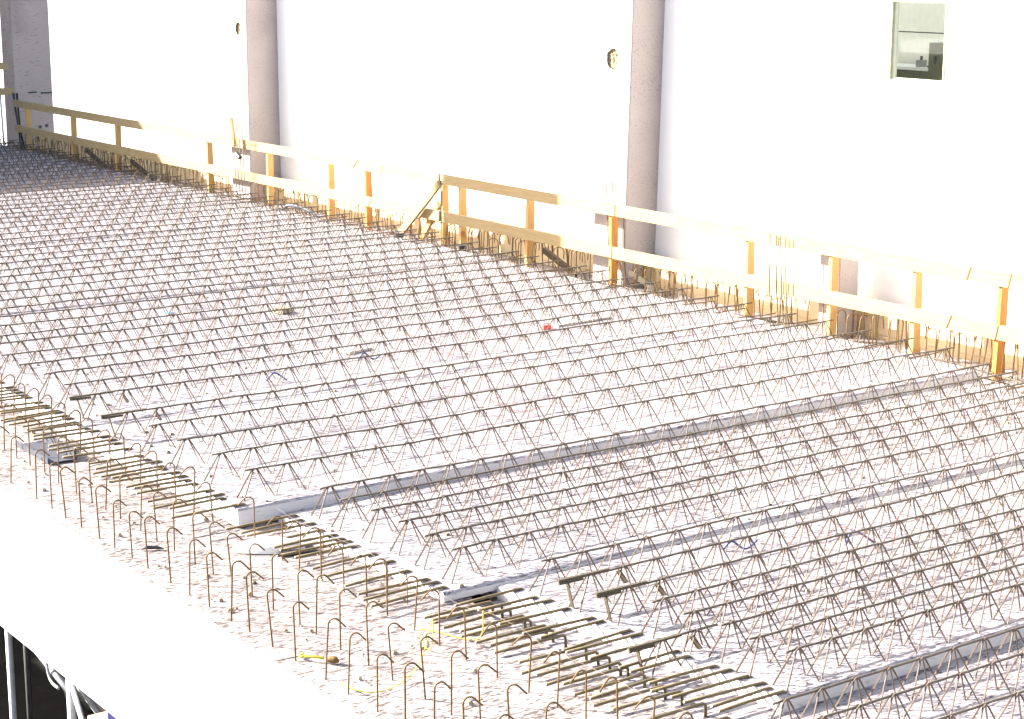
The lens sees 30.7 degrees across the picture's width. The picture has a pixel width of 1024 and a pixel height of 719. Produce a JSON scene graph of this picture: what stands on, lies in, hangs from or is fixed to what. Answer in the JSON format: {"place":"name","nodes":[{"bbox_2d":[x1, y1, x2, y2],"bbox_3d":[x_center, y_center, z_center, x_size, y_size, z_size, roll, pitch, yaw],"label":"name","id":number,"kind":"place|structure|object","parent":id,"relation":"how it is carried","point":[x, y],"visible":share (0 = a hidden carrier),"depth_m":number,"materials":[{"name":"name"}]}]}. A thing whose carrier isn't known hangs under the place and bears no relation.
{"place":"outdoors","nodes":[
{"label":"outdoors","id":0,"kind":"place"},
{"bbox_2d":[0,520,492,718],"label":"basement floor","id":1,"kind":"structure","parent":0,"point":[49,700],"depth_m":23.20,"materials":[{"name":"black concrete"}]},
{"bbox_2d":[0,0,53,148],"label":"concrete column","id":2,"kind":"structure","parent":1,"relation":"on","point":[25,42],"depth_m":38.31,"materials":[{"name":"grey concrete"}]},
{"bbox_2d":[23,644,66,718],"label":"shoring frame","id":3,"kind":"object","parent":1,"relation":"on","point":[28,682],"visible":0.1,"depth_m":18.04,"materials":[{"name":"metal"}]},
{"bbox_2d":[5,630,100,718],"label":"shoring frame","id":4,"kind":"object","parent":1,"relation":"on","point":[70,689],"visible":0.59,"depth_m":14.47,"materials":[{"name":"metal"}]},
{"bbox_2d":[0,372,697,718],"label":"edge beam","id":5,"kind":"structure","parent":4,"relation":"on","point":[95,607],"depth_m":12.00,"materials":[{"name":"concrete"}]},
{"bbox_2d":[0,136,36,152],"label":"precast slab","id":6,"kind":"structure","parent":5,"relation":"on","point":[7,146],"depth_m":37.12,"materials":[{"name":"concrete"}]},
{"bbox_2d":[0,62,13,145],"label":"end guardrail","id":7,"kind":"object","parent":6,"relation":"on","point":[5,91],"visible":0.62,"depth_m":37.78,"materials":[{"name":"wood"}]},
{"bbox_2d":[0,142,84,166],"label":"precast slab","id":8,"kind":"structure","parent":5,"relation":"on","point":[13,152],"depth_m":35.34,"materials":[{"name":"concrete"}]},
{"bbox_2d":[17,431,76,463],"bbox_3d":[-3.801,0.716,15.215,0.245,0.086,0.700,-9,15,-34],"label":"sheet metal trough","id":9,"kind":"object","parent":5,"relation":"on","point":[36,446],"visible":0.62,"depth_m":15.19,"materials":[{"name":"metal"}]},
{"bbox_2d":[0,152,134,181],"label":"precast slab","id":10,"kind":"structure","parent":5,"relation":"on","point":[52,165],"depth_m":33.33,"materials":[{"name":"concrete"}]},
{"bbox_2d":[0,163,193,200],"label":"precast slab","id":11,"kind":"structure","parent":5,"relation":"on","point":[65,179],"depth_m":31.34,"materials":[{"name":"concrete"}]},
{"bbox_2d":[88,711,107,718],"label":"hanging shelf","id":12,"kind":"object","parent":5,"relation":"hanging from","point":[102,715],"visible":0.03,"depth_m":13.51,"materials":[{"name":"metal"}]},
{"bbox_2d":[107,711,115,718],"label":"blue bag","id":13,"kind":"object","parent":12,"relation":"on","point":[110,716],"depth_m":13.30,"materials":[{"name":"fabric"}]},
{"bbox_2d":[0,175,264,221],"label":"precast slab","id":14,"kind":"structure","parent":5,"relation":"on","point":[180,189],"depth_m":29.28,"materials":[{"name":"concrete"}]},
{"bbox_2d":[141,545,163,549],"bbox_3d":[-2.461,1.286,12.779,0.161,0.027,0.031,0,12,-1],"label":"dark pebble","id":15,"kind":"object","parent":5,"relation":"on","point":[152,547],"visible":1,"depth_m":12.77,"materials":[{"name":"grey stone"}]},
{"bbox_2d":[0,190,324,246],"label":"precast slab","id":16,"kind":"structure","parent":5,"relation":"on","point":[83,220],"depth_m":27.14,"materials":[{"name":"concrete"}]},
{"bbox_2d":[280,204,321,218],"bbox_3d":[-3.200,-2.245,28.176,0.858,0.186,0.063,9,15,35],"label":"conduit","id":17,"kind":"object","parent":16,"relation":"attached to","point":[290,205],"visible":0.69,"depth_m":28.16,"materials":[{"name":"grey plastic"}]},
{"bbox_2d":[0,206,415,275],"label":"precast slab","id":18,"kind":"structure","parent":5,"relation":"on","point":[82,246],"depth_m":25.07,"materials":[{"name":"concrete"}]},
{"bbox_2d":[0,224,506,315],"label":"precast slab","id":19,"kind":"structure","parent":5,"relation":"on","point":[20,285],"depth_m":22.90,"materials":[{"name":"concrete"}]},
{"bbox_2d":[235,536,316,555],"bbox_3d":[-1.609,1.262,12.725,0.561,0.092,0.233,2,12,7],"label":"curled sheet","id":20,"kind":"object","parent":5,"relation":"on","point":[268,543],"visible":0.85,"depth_m":12.69,"materials":[{"name":"white plastic"}]},
{"bbox_2d":[0,246,610,361],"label":"precast slab","id":21,"kind":"structure","parent":5,"relation":"on","point":[22,325],"depth_m":20.76,"materials":[{"name":"concrete"}]},
{"bbox_2d":[273,306,293,313],"bbox_3d":[-2.497,-0.546,20.400,0.140,0.055,0.200,9,15,36],"label":"wood offcut","id":22,"kind":"object","parent":21,"relation":"on","point":[276,308],"visible":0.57,"depth_m":20.35,"materials":[{"name":"beige wood"}]},
{"bbox_2d":[299,652,339,662],"bbox_3d":[-1.119,1.718,10.770,0.269,0.044,0.071,6,14,27],"label":"cord end","id":23,"kind":"object","parent":5,"relation":"on","point":[332,659],"visible":0.98,"depth_m":10.75,"materials":[{"name":"yellow plastic"}]},
{"bbox_2d":[0,269,775,442],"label":"precast slab","id":24,"kind":"structure","parent":5,"relation":"on","point":[137,376],"depth_m":18.28,"materials":[{"name":"concrete"}]},
{"bbox_2d":[266,372,286,380],"bbox_3d":[-2.155,0.157,17.100,0.200,0.093,0.018,-1,12,-3],"label":"conduit","id":25,"kind":"object","parent":24,"relation":"on","point":[277,374],"visible":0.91,"depth_m":17.09,"materials":[{"name":"grey plastic"}]},
{"bbox_2d":[334,345,371,354],"bbox_3d":[-1.563,-0.102,18.439,0.220,0.028,0.340,9,15,36],"label":"scrap plate","id":26,"kind":"object","parent":24,"relation":"on","point":[358,349],"visible":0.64,"depth_m":18.37,"materials":[{"name":"grey metal"}]},
{"bbox_2d":[357,352,380,359],"bbox_3d":[-1.374,-0.034,18.000,0.235,0.082,0.021,-2,12,-9],"label":"conduit","id":27,"kind":"object","parent":24,"relation":"on","point":[368,355],"visible":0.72,"depth_m":17.99,"materials":[{"name":"grey plastic"}]},
{"bbox_2d":[394,333,505,356],"bbox_3d":[-0.605,-0.159,18.281,1.122,0.185,0.228,-2,12,-9],"label":"cable","id":28,"kind":"object","parent":24,"relation":"on","point":[454,341],"visible":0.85,"depth_m":18.28,"materials":[{"name":"plastic"}]},
{"bbox_2d":[554,315,611,326],"bbox_3d":[0.761,-0.410,19.875,0.752,0.022,0.070,-10,16,-38],"label":"grey plank","id":29,"kind":"object","parent":24,"relation":"on","point":[584,320],"visible":0.86,"depth_m":19.85,"materials":[{"name":"wood"}]},
{"bbox_2d":[339,610,483,692],"bbox_3d":[-0.605,1.626,10.713,0.418,0.262,1.012,7,14,30],"label":"yellow cord","id":30,"kind":"object","parent":5,"relation":"on","point":[423,652],"visible":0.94,"depth_m":10.75,"materials":[{"name":"yellow plastic"}]},
{"bbox_2d":[33,313,991,525],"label":"precast slab","id":31,"kind":"structure","parent":5,"relation":"on","point":[343,431],"depth_m":15.79,"materials":[{"name":"concrete"}]},
{"bbox_2d":[442,394,571,411],"bbox_3d":[-0.038,0.373,16.041,1.174,0.106,0.216,1,12,4],"label":"cable","id":32,"kind":"object","parent":31,"relation":"on","point":[507,407],"visible":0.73,"depth_m":16.05,"materials":[{"name":"plastic"}]},
{"bbox_2d":[225,363,1023,607],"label":"precast slab","id":33,"kind":"structure","parent":5,"relation":"on","point":[504,527],"depth_m":13.87,"materials":[{"name":"concrete"}]},
{"bbox_2d":[423,600,1023,718],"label":"precast slab","id":34,"kind":"structure","parent":5,"relation":"on","point":[987,683],"depth_m":10.47,"materials":[{"name":"concrete"}]},
{"bbox_2d":[0,231,1009,711],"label":"concrete crumbs","id":35,"kind":"object","parent":34,"relation":"on","point":[374,511],"visible":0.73,"depth_m":13.48,"materials":[{"name":"grey concrete"}]},
{"bbox_2d":[2,223,1023,715],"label":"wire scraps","id":36,"kind":"object","parent":34,"relation":"on","point":[398,399],"visible":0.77,"depth_m":14.42,"materials":[{"name":"metal"}]},
{"bbox_2d":[454,451,1023,712],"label":"precast slab","id":37,"kind":"structure","parent":34,"relation":"on","point":[920,588],"depth_m":11.67,"materials":[{"name":"concrete"}]},
{"bbox_2d":[722,539,757,549],"bbox_3d":[1.546,1.257,12.650,0.248,0.073,0.026,-2,12,-7],"label":"conduit","id":38,"kind":"object","parent":37,"relation":"on","point":[737,544],"visible":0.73,"depth_m":12.64,"materials":[{"name":"grey plastic"}]},
{"bbox_2d":[845,530,873,545],"bbox_3d":[2.379,1.215,12.746,0.218,0.110,0.022,-1,12,-6],"label":"conduit","id":39,"kind":"object","parent":37,"relation":"on","point":[849,535],"visible":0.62,"depth_m":12.74,"materials":[{"name":"grey plastic"}]},
{"bbox_2d":[821,514,951,554],"bbox_3d":[2.536,1.178,12.720,1.033,0.175,0.142,-5,13,-23],"label":"cable","id":40,"kind":"object","parent":37,"relation":"on","point":[873,540],"visible":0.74,"depth_m":12.66,"materials":[{"name":"plastic"}]},
{"bbox_2d":[227,0,280,202],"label":"concrete column","id":41,"kind":"structure","parent":1,"relation":"on","point":[253,67],"depth_m":30.03,"materials":[{"name":"grey concrete"}]},
{"bbox_2d":[592,0,664,287],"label":"concrete column","id":42,"kind":"structure","parent":1,"relation":"on","point":[630,83],"depth_m":22.39,"materials":[{"name":"grey concrete"}]},
{"bbox_2d":[20,133,1023,389],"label":"edge beam","id":43,"kind":"structure","parent":42,"relation":"attached to","point":[958,361],"depth_m":22.12,"materials":[{"name":"concrete"}]},
{"bbox_2d":[12,93,24,148],"bbox_3d":[-10.040,-4.838,38.004,0.219,1.164,0.069,-9,15,-34],"label":"cable bundle","id":44,"kind":"object","parent":43,"relation":"on","point":[18,116],"visible":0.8,"depth_m":37.97,"materials":[{"name":"black plastic"}]},
{"bbox_2d":[13,99,448,247],"bbox_3d":[-5.422,-3.348,31.646,0.352,1.113,15.908,-8,15,-34],"label":"wooden guardrail","id":45,"kind":"object","parent":43,"relation":"on","point":[331,194],"visible":0.82,"depth_m":29.30,"materials":[{"name":"yellow wood"}]},
{"bbox_2d":[229,118,245,200],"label":"starter bars","id":46,"kind":"object","parent":43,"relation":"attached to","point":[237,153],"visible":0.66,"depth_m":29.70,"materials":[{"name":"metal"}]},
{"bbox_2d":[458,244,466,251],"bbox_3d":[-0.649,-1.468,24.736,0.133,0.100,0.140,-9,15,-34],"label":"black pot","id":47,"kind":"object","parent":43,"relation":"on","point":[462,246],"visible":0.61,"depth_m":24.68,"materials":[{"name":"plastic"}]},
{"bbox_2d":[38,137,1023,372],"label":"edge formwork","id":48,"kind":"object","parent":43,"relation":"attached to","point":[699,292],"visible":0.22,"depth_m":22.16,"materials":[{"name":"beige wood"}]},
{"bbox_2d":[606,182,626,288],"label":"starter bars","id":49,"kind":"object","parent":43,"relation":"attached to","point":[623,226],"visible":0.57,"depth_m":22.45,"materials":[{"name":"brown metal"}]},
{"bbox_2d":[441,174,1023,379],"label":"wooden guardrail","id":50,"kind":"object","parent":43,"relation":"on","point":[999,331],"visible":0.81,"depth_m":20.31,"materials":[{"name":"yellow wood"}]},
{"bbox_2d":[769,233,788,326],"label":"starter bars","id":51,"kind":"object","parent":43,"relation":"on","point":[780,277],"visible":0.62,"depth_m":19.93,"materials":[{"name":"brown metal"}]},
{"bbox_2d":[818,241,859,337],"bbox_3d":[3.459,1.705,20.356,0.280,5.980,0.300,-9,15,-34],"label":"column stub","id":52,"kind":"object","parent":1,"relation":"on","point":[848,277],"depth_m":19.73,"materials":[{"name":"grey concrete"}]},
{"bbox_2d":[0,0,498,600],"bbox_3d":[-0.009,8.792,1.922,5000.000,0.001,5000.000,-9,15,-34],"label":"ground","id":53,"kind":"structure","parent":0,"point":[162,62],"depth_m":143.88,"materials":[{"name":"white concrete"}]},
{"bbox_2d":[276,0,1023,593],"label":"hall wall","id":54,"kind":"structure","parent":53,"relation":"on","point":[814,118],"depth_m":21.54,"materials":[{"name":"white paint"}]},
{"bbox_2d":[888,0,947,84],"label":"window","id":55,"kind":"structure","parent":54,"relation":"in","point":[895,7],"depth_m":19.24,"materials":[{"name":"clear glass"}]},
{"bbox_2d":[541,323,551,329],"bbox_3d":[0.361,-0.350,19.510,0.101,0.064,0.066,-6,14,-26],"label":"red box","id":56,"kind":"object","parent":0,"point":[544,327],"visible":0.97,"depth_m":19.49,"materials":[{"name":"plastic"}]},
{"bbox_2d":[897,63,927,79],"bbox_3d":[4.485,-2.615,21.495,0.480,1.535,3.240,-9,15,-34],"label":"cabinet","id":57,"kind":"object","parent":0,"point":[906,70],"visible":0.12,"depth_m":20.98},
{"bbox_2d":[916,56,926,66],"bbox_3d":[4.596,-3.346,20.963,0.124,0.120,0.124,-9,15,-34],"label":"canister","id":58,"kind":"object","parent":57,"relation":"on","point":[921,62],"visible":1,"depth_m":20.92,"materials":[{"name":"grey metal"}]},
{"bbox_2d":[928,42,943,80],"bbox_3d":[4.953,-2.452,20.039,0.400,1.840,1.080,-9,15,-34],"label":"tall cabinet","id":59,"kind":"object","parent":57,"relation":"attached to","point":[935,63],"visible":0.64,"depth_m":20.14,"materials":[{"name":"grey plastic"}]},
{"bbox_2d":[897,1,945,64],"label":"wall","id":60,"kind":"structure","parent":0,"point":[921,26],"depth_m":21.59,"materials":[{"name":"white paint"}]}
]}

